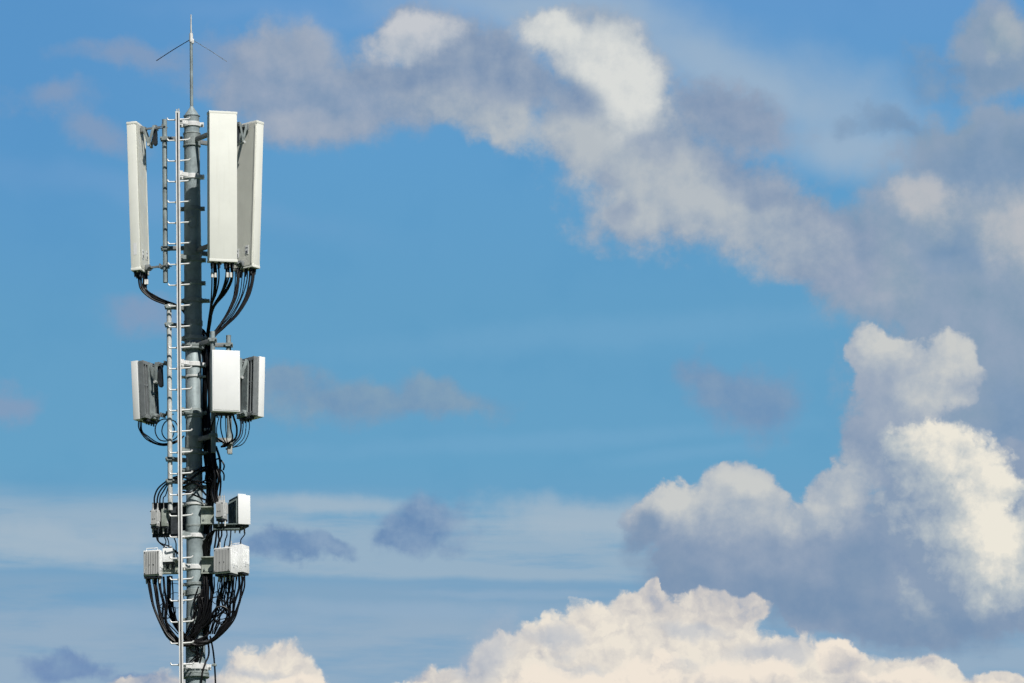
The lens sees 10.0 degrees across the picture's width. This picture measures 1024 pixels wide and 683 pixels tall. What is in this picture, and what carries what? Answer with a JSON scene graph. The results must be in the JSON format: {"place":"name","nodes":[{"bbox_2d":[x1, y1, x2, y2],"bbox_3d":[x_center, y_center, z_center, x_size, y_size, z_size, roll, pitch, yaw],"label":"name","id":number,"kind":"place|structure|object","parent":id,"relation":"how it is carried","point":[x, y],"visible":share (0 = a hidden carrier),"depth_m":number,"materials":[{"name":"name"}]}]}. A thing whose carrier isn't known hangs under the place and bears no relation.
{"place":"outdoors","nodes":[
{"label":"outdoors","id":0,"kind":"place"},
{"bbox_2d":[155,418,174,441],"bbox_3d":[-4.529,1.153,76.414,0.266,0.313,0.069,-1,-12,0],"label":"cable","id":1,"kind":"object","parent":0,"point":[155,430],"visible":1,"depth_m":76.40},
{"bbox_2d":[161,507,168,533],"bbox_3d":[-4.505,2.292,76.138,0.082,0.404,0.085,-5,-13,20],"label":"radio unit","id":2,"kind":"object","parent":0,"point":[164,518],"visible":1,"depth_m":76.10,"materials":[{"name":"metal"}]},
{"bbox_2d":[199,574,211,627],"bbox_3d":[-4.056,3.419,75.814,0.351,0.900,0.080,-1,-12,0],"label":"cable","id":3,"kind":"object","parent":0,"point":[207,612],"visible":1,"depth_m":75.78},
{"bbox_2d":[213,523,239,530],"bbox_3d":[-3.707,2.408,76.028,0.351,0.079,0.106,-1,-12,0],"label":"unit bracket","id":4,"kind":"object","parent":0,"point":[232,525],"visible":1,"depth_m":76.00,"materials":[{"name":"metal"}]},
{"bbox_2d":[215,495,227,526],"bbox_3d":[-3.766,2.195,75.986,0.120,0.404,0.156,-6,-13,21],"label":"radio unit","id":5,"kind":"object","parent":4,"relation":"attached to","point":[221,516],"visible":1,"depth_m":75.94,"materials":[{"name":"metal"}]},
{"bbox_2d":[212,453,215,502],"bbox_3d":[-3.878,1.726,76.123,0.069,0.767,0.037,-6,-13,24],"label":"cable","id":6,"kind":"object","parent":5,"relation":"attached to","point":[215,479],"visible":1,"depth_m":76.09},
{"bbox_2d":[213,453,219,501],"bbox_3d":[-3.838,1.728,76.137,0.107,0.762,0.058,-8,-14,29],"label":"cable","id":7,"kind":"object","parent":5,"relation":"attached to","point":[218,478],"visible":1,"depth_m":76.09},
{"bbox_2d":[215,446,220,499],"bbox_3d":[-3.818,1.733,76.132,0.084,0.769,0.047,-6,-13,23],"label":"cable","id":8,"kind":"object","parent":5,"relation":"attached to","point":[219,458],"visible":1,"depth_m":76.14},
{"bbox_2d":[214,453,221,499],"bbox_3d":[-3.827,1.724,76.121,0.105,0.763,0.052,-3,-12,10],"label":"cable","id":9,"kind":"object","parent":5,"relation":"attached to","point":[219,475],"visible":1,"depth_m":76.11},
{"bbox_2d":[228,494,249,532],"bbox_3d":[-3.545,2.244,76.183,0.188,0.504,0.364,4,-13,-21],"label":"radio unit","id":10,"kind":"object","parent":4,"relation":"attached to","point":[239,509],"visible":1,"depth_m":76.04,"materials":[{"name":"metal"}]},
{"bbox_2d":[225,543,248,578],"bbox_3d":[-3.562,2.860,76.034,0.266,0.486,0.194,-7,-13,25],"label":"radio unit","id":11,"kind":"object","parent":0,"point":[243,560],"visible":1,"depth_m":75.95,"materials":[{"name":"metal"}]},
{"bbox_2d":[183,576,240,644],"bbox_3d":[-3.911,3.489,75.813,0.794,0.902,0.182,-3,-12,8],"label":"cable","id":12,"kind":"object","parent":11,"relation":"hanging from","point":[235,599],"visible":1,"depth_m":75.75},
{"bbox_2d":[185,587,198,634],"bbox_3d":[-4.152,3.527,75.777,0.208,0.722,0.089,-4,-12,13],"label":"cable","id":13,"kind":"object","parent":12,"relation":"on","point":[193,610],"visible":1,"depth_m":75.76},
{"bbox_2d":[183,576,244,645],"bbox_3d":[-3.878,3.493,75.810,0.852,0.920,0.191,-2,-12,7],"label":"cable","id":14,"kind":"object","parent":11,"relation":"hanging from","point":[230,623],"visible":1,"depth_m":75.72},
{"bbox_2d":[0,0,1023,682],"label":"sky","id":15,"kind":"structure","parent":0,"point":[600,341],"materials":[{"name":"blue"}]},
{"bbox_3d":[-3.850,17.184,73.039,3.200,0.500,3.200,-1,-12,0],"label":"concrete base","id":16,"kind":"object","parent":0,"visible":0},
{"bbox_2d":[180,106,210,682],"bbox_3d":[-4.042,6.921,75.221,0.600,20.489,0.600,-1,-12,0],"label":"steel mast","id":17,"kind":"object","parent":16,"relation":"on","point":[192,209],"visible":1,"depth_m":76.53,"materials":[{"name":"metal"}]},
{"bbox_2d":[140,277,173,304],"bbox_3d":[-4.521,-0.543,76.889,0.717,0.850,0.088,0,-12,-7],"label":"cable","id":18,"kind":"object","parent":17,"relation":"attached to","point":[143,288],"visible":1,"depth_m":76.89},
{"bbox_2d":[144,273,176,304],"bbox_3d":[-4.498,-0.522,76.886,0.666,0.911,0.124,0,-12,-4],"label":"cable","id":19,"kind":"object","parent":17,"relation":"attached to","point":[147,291],"visible":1,"depth_m":76.86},
{"bbox_2d":[142,273,183,311],"bbox_3d":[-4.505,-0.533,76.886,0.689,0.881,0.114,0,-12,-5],"label":"cable","id":20,"kind":"object","parent":17,"relation":"attached to","point":[143,284],"visible":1,"depth_m":76.86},
{"bbox_2d":[152,502,185,537],"bbox_3d":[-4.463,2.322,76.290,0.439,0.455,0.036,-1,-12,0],"label":"unit bracket","id":21,"kind":"object","parent":17,"relation":"attached to","point":[173,526],"visible":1,"depth_m":76.29,"materials":[{"name":"metal"}]},
{"bbox_2d":[150,503,160,533],"bbox_3d":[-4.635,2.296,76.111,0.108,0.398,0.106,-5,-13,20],"label":"radio unit","id":22,"kind":"object","parent":21,"relation":"attached to","point":[155,519],"visible":1,"depth_m":76.08,"materials":[{"name":"metal"}]},
{"bbox_2d":[153,474,184,507],"bbox_3d":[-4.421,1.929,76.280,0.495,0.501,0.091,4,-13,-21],"label":"cable","id":23,"kind":"object","parent":17,"relation":"attached to","point":[157,490],"visible":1,"depth_m":76.22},
{"bbox_2d":[162,559,177,574],"bbox_3d":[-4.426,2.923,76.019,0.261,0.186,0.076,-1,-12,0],"label":"unit bracket","id":24,"kind":"object","parent":17,"relation":"attached to","point":[171,571],"visible":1,"depth_m":76.03,"materials":[{"name":"metal"}]},
{"bbox_2d":[143,547,162,583],"bbox_3d":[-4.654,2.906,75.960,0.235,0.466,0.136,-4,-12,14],"label":"radio unit","id":25,"kind":"object","parent":24,"relation":"attached to","point":[153,564],"visible":1,"depth_m":75.91,"materials":[{"name":"metal"}]},
{"bbox_2d":[147,579,189,646],"bbox_3d":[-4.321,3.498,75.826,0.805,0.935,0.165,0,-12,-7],"label":"cable","id":26,"kind":"object","parent":25,"relation":"hanging from","point":[156,613],"visible":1,"depth_m":75.80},
{"bbox_2d":[149,580,206,645],"bbox_3d":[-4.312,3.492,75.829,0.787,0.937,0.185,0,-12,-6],"label":"cable","id":27,"kind":"object","parent":25,"relation":"hanging from","point":[169,637],"visible":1,"depth_m":75.73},
{"bbox_2d":[163,546,174,569],"bbox_3d":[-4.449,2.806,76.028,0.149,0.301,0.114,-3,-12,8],"label":"radio unit","id":28,"kind":"object","parent":24,"relation":"attached to","point":[167,553],"visible":1,"depth_m":75.98,"materials":[{"name":"metal"}]},
{"bbox_2d":[156,474,185,503],"bbox_3d":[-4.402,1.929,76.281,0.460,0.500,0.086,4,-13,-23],"label":"cable","id":29,"kind":"object","parent":17,"relation":"attached to","point":[164,485],"visible":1,"depth_m":76.23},
{"bbox_2d":[160,119,182,282],"bbox_3d":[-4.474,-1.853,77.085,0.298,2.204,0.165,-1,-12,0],"label":"antenna mount","id":30,"kind":"object","parent":17,"relation":"attached to","point":[165,248],"visible":1,"depth_m":77.06,"materials":[{"name":"metal"}]},
{"bbox_2d":[126,121,171,278],"bbox_3d":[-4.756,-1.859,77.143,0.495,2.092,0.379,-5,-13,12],"label":"panel antenna","id":31,"kind":"object","parent":30,"relation":"attached to","point":[138,137],"visible":1,"depth_m":77.09,"materials":[{"name":"plastic"}]},
{"bbox_2d":[138,272,165,304],"bbox_3d":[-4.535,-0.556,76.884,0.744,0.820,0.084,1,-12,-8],"label":"cable","id":32,"kind":"object","parent":31,"relation":"attached to","point":[143,292],"visible":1,"depth_m":76.84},
{"bbox_2d":[159,475,184,507],"bbox_3d":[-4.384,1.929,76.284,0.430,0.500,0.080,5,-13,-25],"label":"cable","id":33,"kind":"object","parent":17,"relation":"attached to","point":[162,493],"visible":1,"depth_m":76.20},
{"bbox_2d":[164,304,186,510],"bbox_3d":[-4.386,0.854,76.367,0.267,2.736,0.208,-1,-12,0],"label":"antenna mount","id":34,"kind":"object","parent":17,"relation":"attached to","point":[170,480],"visible":1,"depth_m":76.31,"materials":[{"name":"metal"}]},
{"bbox_2d":[131,360,173,426],"bbox_3d":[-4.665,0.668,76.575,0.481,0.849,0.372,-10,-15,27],"label":"short antenna","id":35,"kind":"object","parent":34,"relation":"attached to","point":[147,379],"visible":1,"depth_m":76.53,"materials":[{"name":"metal"}]},
{"bbox_2d":[138,421,177,445],"bbox_3d":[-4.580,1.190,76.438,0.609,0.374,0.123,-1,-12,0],"label":"cable","id":36,"kind":"object","parent":35,"relation":"hanging from","point":[149,440],"visible":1,"depth_m":76.46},
{"bbox_2d":[141,421,177,443],"bbox_3d":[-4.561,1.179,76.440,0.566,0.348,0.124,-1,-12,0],"label":"cable","id":37,"kind":"object","parent":35,"relation":"hanging from","point":[152,439],"visible":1,"depth_m":76.46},
{"bbox_2d":[139,421,183,444],"bbox_3d":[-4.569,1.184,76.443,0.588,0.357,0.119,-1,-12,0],"label":"cable","id":38,"kind":"object","parent":35,"relation":"hanging from","point":[150,439],"visible":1,"depth_m":76.46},
{"bbox_2d":[161,420,177,440],"bbox_3d":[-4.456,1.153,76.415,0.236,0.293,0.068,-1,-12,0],"label":"cable","id":39,"kind":"object","parent":35,"relation":"hanging from","point":[162,429],"visible":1,"depth_m":76.40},
{"bbox_2d":[167,109,193,682],"bbox_3d":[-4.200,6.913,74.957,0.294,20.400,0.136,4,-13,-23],"label":"climbing ladder","id":40,"kind":"object","parent":17,"relation":"attached to","point":[180,408],"visible":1,"depth_m":76.25,"materials":[{"name":"metal"}]},
{"bbox_2d":[162,576,209,641],"bbox_3d":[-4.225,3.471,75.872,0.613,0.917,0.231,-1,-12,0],"label":"cable","id":41,"kind":"object","parent":17,"relation":"attached to","point":[166,622],"visible":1,"depth_m":75.78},
{"bbox_2d":[167,576,178,632],"bbox_3d":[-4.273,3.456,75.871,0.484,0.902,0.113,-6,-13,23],"label":"cable","id":42,"kind":"object","parent":41,"relation":"on","point":[174,625],"visible":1,"depth_m":75.93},
{"bbox_2d":[154,579,178,641],"bbox_3d":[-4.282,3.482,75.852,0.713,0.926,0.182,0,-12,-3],"label":"cable","id":43,"kind":"object","parent":42,"relation":"on","point":[159,602],"visible":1,"depth_m":75.85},
{"bbox_2d":[171,576,184,633],"bbox_3d":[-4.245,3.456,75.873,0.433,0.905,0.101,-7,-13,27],"label":"cable","id":44,"kind":"object","parent":41,"relation":"on","point":[173,596],"visible":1,"depth_m":76.02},
{"bbox_2d":[168,576,189,639],"bbox_3d":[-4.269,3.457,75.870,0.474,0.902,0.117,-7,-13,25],"label":"cable","id":45,"kind":"object","parent":41,"relation":"on","point":[173,619],"visible":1,"depth_m":75.89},
{"bbox_2d":[169,576,190,639],"bbox_3d":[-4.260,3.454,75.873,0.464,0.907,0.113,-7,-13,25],"label":"cable","id":46,"kind":"object","parent":41,"relation":"on","point":[172,611],"visible":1,"depth_m":76.01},
{"bbox_2d":[158,582,205,640],"bbox_3d":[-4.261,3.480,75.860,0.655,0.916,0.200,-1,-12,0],"label":"cable","id":47,"kind":"object","parent":41,"relation":"on","point":[163,613],"visible":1,"depth_m":75.79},
{"bbox_2d":[159,582,206,643],"bbox_3d":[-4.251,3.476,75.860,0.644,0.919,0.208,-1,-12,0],"label":"cable","id":48,"kind":"object","parent":41,"relation":"on","point":[169,630],"visible":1,"depth_m":75.81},
{"bbox_2d":[153,580,205,645],"bbox_3d":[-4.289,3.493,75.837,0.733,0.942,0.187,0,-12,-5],"label":"cable","id":49,"kind":"object","parent":48,"relation":"on","point":[154,586],"visible":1,"depth_m":75.81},
{"bbox_2d":[156,15,226,105],"bbox_3d":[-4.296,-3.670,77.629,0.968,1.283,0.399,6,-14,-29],"label":"lightning rod","id":50,"kind":"object","parent":17,"relation":"on","point":[191,40],"visible":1,"depth_m":77.47,"materials":[{"name":"metal"}]},
{"bbox_2d":[185,593,199,636],"bbox_3d":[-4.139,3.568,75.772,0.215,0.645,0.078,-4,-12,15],"label":"cable","id":51,"kind":"object","parent":17,"relation":"attached to","point":[194,616],"visible":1,"depth_m":75.74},
{"bbox_2d":[182,469,207,484],"bbox_3d":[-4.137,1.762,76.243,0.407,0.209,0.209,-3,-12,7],"label":"cable","id":52,"kind":"object","parent":17,"relation":"attached to","point":[192,477],"visible":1,"depth_m":76.17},
{"bbox_2d":[190,594,200,631],"bbox_3d":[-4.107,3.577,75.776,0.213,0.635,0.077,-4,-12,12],"label":"cable","id":53,"kind":"object","parent":17,"relation":"attached to","point":[199,608],"visible":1,"depth_m":75.75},
{"bbox_2d":[182,476,209,496],"bbox_3d":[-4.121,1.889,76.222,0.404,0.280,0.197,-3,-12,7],"label":"cable","id":54,"kind":"object","parent":17,"relation":"attached to","point":[202,490],"visible":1,"depth_m":76.15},
{"bbox_2d":[183,480,208,487],"bbox_3d":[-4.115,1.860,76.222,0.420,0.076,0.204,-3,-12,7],"label":"cable","id":55,"kind":"object","parent":17,"relation":"attached to","point":[195,481],"visible":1,"depth_m":76.16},
{"bbox_2d":[190,589,202,634],"bbox_3d":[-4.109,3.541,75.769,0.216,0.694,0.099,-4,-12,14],"label":"cable","id":56,"kind":"object","parent":17,"relation":"attached to","point":[196,611],"visible":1,"depth_m":75.77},
{"bbox_2d":[182,491,210,501],"bbox_3d":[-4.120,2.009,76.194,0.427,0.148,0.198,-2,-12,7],"label":"cable","id":57,"kind":"object","parent":17,"relation":"attached to","point":[197,496],"visible":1,"depth_m":76.13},
{"bbox_2d":[191,584,204,637],"bbox_3d":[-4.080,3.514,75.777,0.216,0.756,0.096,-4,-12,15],"label":"cable","id":58,"kind":"object","parent":17,"relation":"attached to","point":[198,615],"visible":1,"depth_m":75.72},
{"bbox_2d":[193,600,202,638],"bbox_3d":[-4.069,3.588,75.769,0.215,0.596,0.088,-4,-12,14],"label":"cable","id":59,"kind":"object","parent":17,"relation":"attached to","point":[198,621],"visible":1,"depth_m":75.73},
{"bbox_2d":[190,574,208,636],"bbox_3d":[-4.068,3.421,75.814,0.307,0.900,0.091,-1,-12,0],"label":"cable","id":60,"kind":"object","parent":17,"relation":"attached to","point":[206,605],"visible":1,"depth_m":75.78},
{"bbox_2d":[193,571,205,636],"bbox_3d":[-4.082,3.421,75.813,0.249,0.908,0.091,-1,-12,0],"label":"cable","id":61,"kind":"object","parent":17,"relation":"attached to","point":[203,598],"visible":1,"depth_m":75.82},
{"bbox_2d":[188,574,212,636],"bbox_3d":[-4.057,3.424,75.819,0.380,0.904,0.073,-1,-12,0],"label":"cable","id":62,"kind":"object","parent":17,"relation":"attached to","point":[207,622],"visible":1,"depth_m":75.77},
{"bbox_2d":[195,132,206,251],"bbox_3d":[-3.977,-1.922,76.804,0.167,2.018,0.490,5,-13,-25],"label":"antenna mount","id":63,"kind":"object","parent":17,"relation":"attached to","point":[199,138],"visible":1,"depth_m":76.92,"materials":[{"name":"metal"}]},
{"bbox_2d":[207,110,237,268],"bbox_3d":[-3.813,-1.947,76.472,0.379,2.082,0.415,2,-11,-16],"label":"panel antenna","id":64,"kind":"object","parent":63,"relation":"attached to","point":[221,187],"visible":1,"depth_m":76.28,"materials":[{"name":"plastic"}]},
{"bbox_2d":[210,263,231,313],"bbox_3d":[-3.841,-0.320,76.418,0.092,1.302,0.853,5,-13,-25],"label":"cable","id":65,"kind":"object","parent":64,"relation":"hanging from","point":[227,285],"visible":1,"depth_m":76.24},
{"bbox_2d":[201,351,205,530],"bbox_3d":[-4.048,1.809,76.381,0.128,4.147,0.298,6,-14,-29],"label":"cable","id":66,"kind":"object","parent":17,"relation":"attached to","point":[205,465],"visible":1,"depth_m":76.38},
{"bbox_2d":[202,398,206,491],"bbox_3d":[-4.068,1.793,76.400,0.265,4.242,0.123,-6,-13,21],"label":"cable","id":67,"kind":"object","parent":17,"relation":"attached to","point":[203,434],"visible":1,"depth_m":76.52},
{"bbox_2d":[202,358,207,531],"bbox_3d":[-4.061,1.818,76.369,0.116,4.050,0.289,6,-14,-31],"label":"cable","id":68,"kind":"object","parent":17,"relation":"attached to","point":[204,420],"visible":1,"depth_m":76.56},
{"bbox_2d":[201,636,209,682],"bbox_3d":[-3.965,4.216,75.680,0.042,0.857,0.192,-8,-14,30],"label":"cable","id":69,"kind":"object","parent":17,"relation":"attached to","point":[205,661],"visible":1,"depth_m":75.68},
{"bbox_2d":[202,350,210,555],"bbox_3d":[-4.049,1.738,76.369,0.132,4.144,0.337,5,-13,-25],"label":"cable","id":70,"kind":"object","parent":17,"relation":"attached to","point":[203,357],"visible":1,"depth_m":76.36,"materials":[{"name":"rubber"}]},
{"bbox_2d":[197,331,217,452],"bbox_3d":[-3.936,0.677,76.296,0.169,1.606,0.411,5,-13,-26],"label":"antenna mount","id":71,"kind":"object","parent":17,"relation":"attached to","point":[213,434],"visible":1,"depth_m":76.18,"materials":[{"name":"metal"}]},
{"bbox_2d":[210,350,239,418],"bbox_3d":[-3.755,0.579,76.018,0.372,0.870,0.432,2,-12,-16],"label":"short antenna","id":72,"kind":"object","parent":71,"relation":"attached to","point":[225,383],"visible":1,"depth_m":75.82,"materials":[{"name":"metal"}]},
{"bbox_2d":[222,416,232,447],"bbox_3d":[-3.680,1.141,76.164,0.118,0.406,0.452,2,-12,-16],"label":"cable","id":73,"kind":"object","parent":72,"relation":"hanging from","point":[231,432],"visible":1,"depth_m":76.09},
{"bbox_2d":[221,414,237,447],"bbox_3d":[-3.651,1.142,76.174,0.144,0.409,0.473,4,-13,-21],"label":"cable","id":74,"kind":"object","parent":72,"relation":"hanging from","point":[235,422],"visible":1,"depth_m":76.07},
{"bbox_2d":[201,506,213,524],"bbox_3d":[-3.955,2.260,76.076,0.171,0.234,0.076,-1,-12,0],"label":"unit bracket","id":75,"kind":"object","parent":17,"relation":"attached to","point":[207,515],"visible":1,"depth_m":76.10,"materials":[{"name":"metal"}]},
{"bbox_2d":[201,556,213,574],"bbox_3d":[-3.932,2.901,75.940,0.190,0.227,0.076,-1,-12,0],"label":"unit bracket","id":76,"kind":"object","parent":17,"relation":"attached to","point":[207,564],"visible":1,"depth_m":75.96,"materials":[{"name":"metal"}]},
{"bbox_2d":[193,574,207,637],"bbox_3d":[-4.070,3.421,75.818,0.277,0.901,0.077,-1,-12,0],"label":"cable","id":77,"kind":"object","parent":76,"relation":"hanging from","point":[204,601],"visible":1,"depth_m":75.82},
{"bbox_2d":[214,541,237,581],"bbox_3d":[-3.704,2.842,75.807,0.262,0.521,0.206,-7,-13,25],"label":"radio unit","id":78,"kind":"object","parent":76,"relation":"attached to","point":[225,562],"visible":1,"depth_m":75.73,"materials":[{"name":"metal"}]},
{"bbox_2d":[184,577,231,642],"bbox_3d":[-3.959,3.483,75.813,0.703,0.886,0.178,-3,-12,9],"label":"cable","id":79,"kind":"object","parent":78,"relation":"hanging from","point":[223,624],"visible":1,"depth_m":75.73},
{"bbox_2d":[210,588,220,634],"bbox_3d":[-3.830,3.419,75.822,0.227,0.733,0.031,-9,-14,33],"label":"cable","id":80,"kind":"object","parent":78,"relation":"hanging from","point":[215,616],"visible":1,"depth_m":75.79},
{"bbox_2d":[207,596,225,615],"bbox_3d":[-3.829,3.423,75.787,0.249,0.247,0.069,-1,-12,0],"label":"cable","id":81,"kind":"object","parent":80,"relation":"hanging from","point":[223,602],"visible":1,"depth_m":75.78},
{"bbox_2d":[212,606,230,624],"bbox_3d":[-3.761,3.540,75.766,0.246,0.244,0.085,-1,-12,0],"label":"cable","id":82,"kind":"object","parent":81,"relation":"hanging from","point":[228,612],"visible":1,"depth_m":75.75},
{"bbox_2d":[206,579,227,628],"bbox_3d":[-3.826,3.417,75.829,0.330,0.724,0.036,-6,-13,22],"label":"cable","id":83,"kind":"object","parent":78,"relation":"hanging from","point":[227,598],"visible":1,"depth_m":75.80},
{"bbox_2d":[206,579,234,633],"bbox_3d":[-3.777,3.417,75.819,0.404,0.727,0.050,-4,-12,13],"label":"cable","id":84,"kind":"object","parent":83,"relation":"on","point":[227,606],"visible":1,"depth_m":75.80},
{"bbox_2d":[214,582,222,633],"bbox_3d":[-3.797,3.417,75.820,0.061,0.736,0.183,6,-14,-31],"label":"cable","id":85,"kind":"object","parent":78,"relation":"hanging from","point":[218,609],"visible":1,"depth_m":75.80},
{"bbox_2d":[187,577,227,641],"bbox_3d":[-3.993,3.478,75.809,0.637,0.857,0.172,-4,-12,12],"label":"cable","id":86,"kind":"object","parent":17,"relation":"attached to","point":[222,623],"visible":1,"depth_m":75.75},
{"bbox_2d":[191,577,234,642],"bbox_3d":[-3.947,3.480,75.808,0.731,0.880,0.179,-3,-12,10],"label":"cable","id":87,"kind":"object","parent":86,"relation":"on","point":[230,599],"visible":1,"depth_m":75.75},
{"bbox_2d":[186,576,243,646],"bbox_3d":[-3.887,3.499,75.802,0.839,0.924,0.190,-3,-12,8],"label":"cable","id":88,"kind":"object","parent":87,"relation":"on","point":[240,595],"visible":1,"depth_m":75.80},
{"bbox_2d":[206,576,236,643],"bbox_3d":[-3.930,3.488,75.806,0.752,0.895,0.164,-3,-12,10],"label":"cable","id":89,"kind":"object","parent":87,"relation":"on","point":[232,605],"visible":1,"depth_m":75.80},
{"bbox_2d":[218,596,234,614],"bbox_3d":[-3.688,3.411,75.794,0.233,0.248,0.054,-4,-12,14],"label":"cable","id":90,"kind":"object","parent":86,"relation":"hanging from","point":[233,608],"visible":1,"depth_m":75.77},
{"bbox_2d":[202,330,213,630],"bbox_3d":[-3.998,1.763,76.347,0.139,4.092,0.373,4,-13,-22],"label":"cable","id":91,"kind":"object","parent":17,"relation":"attached to","point":[208,413],"visible":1,"depth_m":76.41,"materials":[{"name":"rubber"}]},
{"bbox_2d":[205,348,210,505],"bbox_3d":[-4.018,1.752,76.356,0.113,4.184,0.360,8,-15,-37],"label":"cable","id":92,"kind":"object","parent":17,"relation":"attached to","point":[206,415],"visible":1,"depth_m":76.51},
{"bbox_2d":[206,269,212,332],"bbox_3d":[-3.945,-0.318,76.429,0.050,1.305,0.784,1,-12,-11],"label":"cable","id":93,"kind":"object","parent":17,"relation":"attached to","point":[210,299],"visible":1,"depth_m":76.40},
{"bbox_2d":[206,530,214,551],"bbox_3d":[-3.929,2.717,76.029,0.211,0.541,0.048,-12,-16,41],"label":"cable","id":94,"kind":"object","parent":17,"relation":"attached to","point":[209,540],"visible":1,"depth_m":76.03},
{"bbox_2d":[206,263,215,335],"bbox_3d":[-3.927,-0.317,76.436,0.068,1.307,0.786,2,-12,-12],"label":"cable","id":95,"kind":"object","parent":17,"relation":"attached to","point":[214,279],"visible":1,"depth_m":76.25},
{"bbox_2d":[209,446,215,502],"bbox_3d":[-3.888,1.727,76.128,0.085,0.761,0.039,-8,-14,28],"label":"cable","id":96,"kind":"object","parent":17,"relation":"attached to","point":[211,488],"visible":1,"depth_m":76.10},
{"bbox_2d":[209,636,215,682],"bbox_3d":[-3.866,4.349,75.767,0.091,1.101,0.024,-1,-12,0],"label":"cable","id":97,"kind":"object","parent":17,"relation":"attached to","point":[213,661],"visible":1,"depth_m":75.81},
{"bbox_2d":[209,263,216,317],"bbox_3d":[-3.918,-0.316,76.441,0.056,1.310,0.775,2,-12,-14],"label":"cable","id":98,"kind":"object","parent":17,"relation":"attached to","point":[215,286],"visible":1,"depth_m":76.23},
{"bbox_2d":[207,268,219,335],"bbox_3d":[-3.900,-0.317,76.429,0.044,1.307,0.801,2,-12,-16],"label":"cable","id":99,"kind":"object","parent":17,"relation":"attached to","point":[217,284],"visible":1,"depth_m":76.22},
{"bbox_2d":[200,140,229,264],"bbox_3d":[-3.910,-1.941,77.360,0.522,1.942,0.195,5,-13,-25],"label":"antenna mount","id":100,"kind":"object","parent":17,"relation":"attached to","point":[203,142],"visible":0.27,"depth_m":77.31,"materials":[{"name":"metal"}]},
{"bbox_2d":[233,120,263,277],"bbox_3d":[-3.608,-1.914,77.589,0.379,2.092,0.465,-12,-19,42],"label":"panel antenna","id":101,"kind":"object","parent":100,"relation":"attached to","point":[249,160],"visible":0.81,"depth_m":77.63,"materials":[{"name":"plastic"}]},
{"bbox_2d":[215,268,238,331],"bbox_3d":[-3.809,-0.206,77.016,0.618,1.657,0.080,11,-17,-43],"label":"cable","id":102,"kind":"object","parent":101,"relation":"hanging from","point":[233,298],"visible":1,"depth_m":77.22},
{"bbox_2d":[218,269,245,329],"bbox_3d":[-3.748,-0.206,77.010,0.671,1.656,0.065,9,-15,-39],"label":"cable","id":103,"kind":"object","parent":101,"relation":"attached to","point":[238,301],"visible":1,"depth_m":77.18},
{"bbox_2d":[215,269,250,333],"bbox_3d":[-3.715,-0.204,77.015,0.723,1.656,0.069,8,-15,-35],"label":"cable","id":104,"kind":"object","parent":101,"relation":"attached to","point":[242,301],"visible":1,"depth_m":77.24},
{"bbox_2d":[215,268,254,336],"bbox_3d":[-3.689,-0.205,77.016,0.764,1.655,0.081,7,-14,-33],"label":"cable","id":105,"kind":"object","parent":101,"relation":"attached to","point":[236,315],"visible":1,"depth_m":77.12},
{"bbox_2d":[227,268,247,321],"bbox_3d":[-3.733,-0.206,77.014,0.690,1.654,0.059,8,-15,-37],"label":"cable","id":106,"kind":"object","parent":101,"relation":"attached to","point":[241,297],"visible":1,"depth_m":77.20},
{"bbox_2d":[230,271,252,320],"bbox_3d":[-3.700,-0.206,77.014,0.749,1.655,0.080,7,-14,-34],"label":"cable","id":107,"kind":"object","parent":101,"relation":"attached to","point":[244,300],"visible":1,"depth_m":77.21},
{"bbox_2d":[208,263,227,337],"bbox_3d":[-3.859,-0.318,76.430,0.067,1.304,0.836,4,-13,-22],"label":"cable","id":108,"kind":"object","parent":17,"relation":"attached to","point":[217,299],"visible":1,"depth_m":76.40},
{"bbox_2d":[203,335,233,453],"bbox_3d":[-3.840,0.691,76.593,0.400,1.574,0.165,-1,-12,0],"label":"antenna mount","id":109,"kind":"object","parent":17,"relation":"attached to","point":[228,345],"visible":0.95,"depth_m":76.67,"materials":[{"name":"metal"}]},
{"bbox_2d":[202,328,216,629],"bbox_3d":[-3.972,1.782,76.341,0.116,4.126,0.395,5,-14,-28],"label":"cable","id":110,"kind":"object","parent":109,"relation":"attached to","point":[209,430],"visible":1,"depth_m":76.45,"materials":[{"name":"rubber"}]},
{"bbox_2d":[222,439,232,454],"bbox_3d":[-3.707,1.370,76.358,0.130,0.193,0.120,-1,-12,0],"label":"cable splice box","id":111,"kind":"object","parent":109,"relation":"attached to","point":[230,448],"visible":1,"depth_m":76.33,"materials":[{"name":"metal"}]},
{"bbox_2d":[234,356,264,423],"bbox_3d":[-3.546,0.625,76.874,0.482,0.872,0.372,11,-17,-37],"label":"short antenna","id":112,"kind":"object","parent":109,"relation":"attached to","point":[252,376],"visible":0.73,"depth_m":76.85,"materials":[{"name":"metal"}]},
{"bbox_2d":[226,419,241,449],"bbox_3d":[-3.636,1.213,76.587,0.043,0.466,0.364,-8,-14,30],"label":"cable","id":113,"kind":"object","parent":112,"relation":"hanging from","point":[239,432],"visible":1,"depth_m":76.70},
{"bbox_2d":[210,263,229,327],"bbox_3d":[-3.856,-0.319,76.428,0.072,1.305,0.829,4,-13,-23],"label":"cable","id":114,"kind":"object","parent":17,"relation":"attached to","point":[225,284],"visible":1,"depth_m":76.20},
{"bbox_2d":[207,269,233,338],"bbox_3d":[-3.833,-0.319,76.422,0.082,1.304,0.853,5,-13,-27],"label":"cable","id":115,"kind":"object","parent":17,"relation":"attached to","point":[224,294],"visible":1,"depth_m":76.27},
{"bbox_2d":[214,268,239,330],"bbox_3d":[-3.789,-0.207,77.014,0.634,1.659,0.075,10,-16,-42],"label":"cable","id":116,"kind":"object","parent":17,"relation":"hanging from","point":[226,316],"visible":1,"depth_m":77.19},
{"bbox_2d":[220,268,241,326],"bbox_3d":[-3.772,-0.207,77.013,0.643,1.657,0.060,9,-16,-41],"label":"cable","id":117,"kind":"object","parent":17,"relation":"attached to","point":[236,301],"visible":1,"depth_m":77.20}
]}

